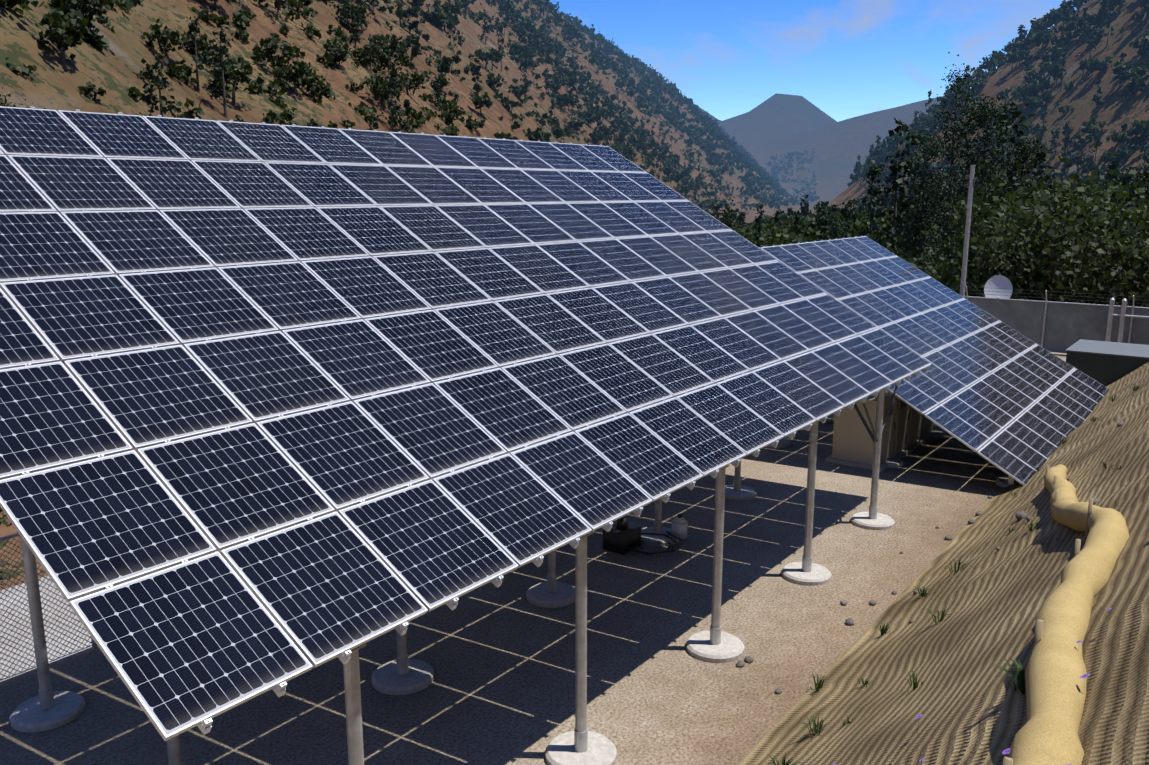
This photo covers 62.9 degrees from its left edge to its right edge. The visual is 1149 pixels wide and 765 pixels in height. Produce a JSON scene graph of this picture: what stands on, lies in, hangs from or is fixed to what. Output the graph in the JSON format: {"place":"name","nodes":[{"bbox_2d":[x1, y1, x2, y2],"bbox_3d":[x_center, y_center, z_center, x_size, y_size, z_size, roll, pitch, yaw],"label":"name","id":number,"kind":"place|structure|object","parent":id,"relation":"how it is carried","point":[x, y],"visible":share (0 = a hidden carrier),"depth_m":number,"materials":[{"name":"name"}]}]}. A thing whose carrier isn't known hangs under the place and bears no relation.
{"place":"outdoors","nodes":[
{"label":"outdoors","id":0,"kind":"place"},
{"bbox_2d":[0,0,1148,764],"bbox_3d":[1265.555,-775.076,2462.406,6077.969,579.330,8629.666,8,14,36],"label":"terrain","id":1,"kind":"structure","parent":0,"point":[500,688],"depth_m":12.51,"materials":[{"name":"brown soil"}]},
{"bbox_2d":[0,397,675,680],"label":"fence","id":2,"kind":"object","parent":1,"relation":"on","point":[94,644],"depth_m":10.97,"materials":[{"name":"grey metal"}]},
{"bbox_2d":[10,106,928,764],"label":"solar panel supports","id":3,"kind":"object","parent":1,"relation":"on","point":[50,708],"visible":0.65,"depth_m":10.63,"materials":[{"name":"grey metal"}]},
{"bbox_2d":[0,106,930,740],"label":"array panels","id":4,"kind":"object","parent":3,"relation":"on","point":[206,630],"visible":1,"depth_m":9.44,"materials":[{"name":"blue glass"}]},
{"bbox_2d":[0,0,1148,579],"bbox_3d":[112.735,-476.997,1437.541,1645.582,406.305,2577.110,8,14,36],"label":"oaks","id":5,"kind":"object","parent":1,"relation":"on","point":[1022,266],"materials":[{"name":"green plant"}]},
{"bbox_2d":[603,514,687,554],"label":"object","id":6,"kind":"object","parent":1,"relation":"on","point":[622,536],"visible":0.85,"depth_m":14.86,"materials":[{"name":"black plastic"}]},
{"bbox_2d":[825,392,938,471],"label":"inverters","id":7,"kind":"object","parent":1,"relation":"on","point":[907,428],"visible":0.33,"depth_m":19.49,"materials":[{"name":"metal"}]},
{"bbox_2d":[763,235,1074,487],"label":"solar panel supports","id":8,"kind":"object","parent":1,"relation":"on","point":[896,462],"visible":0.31,"depth_m":20.80,"materials":[{"name":"grey metal"}]},
{"bbox_2d":[760,236,1108,485],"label":"array panels","id":9,"kind":"object","parent":8,"relation":"on","point":[976,416],"visible":0.85,"depth_m":22.76,"materials":[{"name":"blue glass"}]},
{"bbox_2d":[735,384,1134,694],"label":"rocks","id":10,"kind":"object","parent":1,"relation":"on","point":[1019,515],"visible":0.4,"depth_m":12.93,"materials":[{"name":"grey stone"}]},
{"bbox_2d":[768,385,1140,764],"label":"weeds","id":11,"kind":"object","parent":1,"relation":"on","point":[1020,672],"visible":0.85,"depth_m":9.21,"materials":[{"name":"green plant"}]},
{"bbox_2d":[960,165,974,295],"bbox_3d":[14.553,-4.772,35.047,0.200,6.500,0.343,8,14,36],"label":"pole","id":12,"kind":"object","parent":1,"relation":"on","point":[971,181],"visible":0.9,"depth_m":34.87,"materials":[{"name":"metal"}]},
{"bbox_2d":[833,608,1111,764],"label":"flowers","id":13,"kind":"object","parent":1,"relation":"on","point":[1006,751],"visible":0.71,"depth_m":5.14,"materials":[{"name":"purple plant"}]},
{"bbox_2d":[984,275,1012,298],"bbox_3d":[15.141,-2.559,33.948,0.898,2.602,0.799,-8,14,-33],"label":"dish","id":14,"kind":"object","parent":1,"relation":"on","point":[1003,283],"visible":0.79,"depth_m":33.92,"materials":[{"name":"white plastic"}]},
{"bbox_2d":[944,285,1148,352],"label":"perimeter wall","id":15,"kind":"structure","parent":1,"relation":"on","point":[1056,327],"depth_m":32.45,"materials":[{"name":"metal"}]},
{"bbox_2d":[1003,464,1128,764],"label":"wattle","id":16,"kind":"object","parent":1,"relation":"on","point":[1047,733],"visible":0.96,"depth_m":5.86,"materials":[{"name":"beige fabric"}]},
{"bbox_2d":[1056,339,1148,385],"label":"utility box","id":17,"kind":"object","parent":1,"relation":"on","point":[1104,363],"visible":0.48,"depth_m":26.89,"materials":[{"name":"grey"}]},
{"bbox_2d":[138,0,1148,274],"bbox_3d":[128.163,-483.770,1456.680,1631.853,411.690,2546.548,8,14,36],"label":"pines","id":18,"kind":"object","parent":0,"point":[980,114],"depth_m":150.17,"materials":[{"name":"green plant"}]},
{"bbox_2d":[549,0,1076,121],"label":"sky","id":19,"kind":"structure","parent":0,"point":[848,58],"materials":[{"name":"blue"}]}
]}

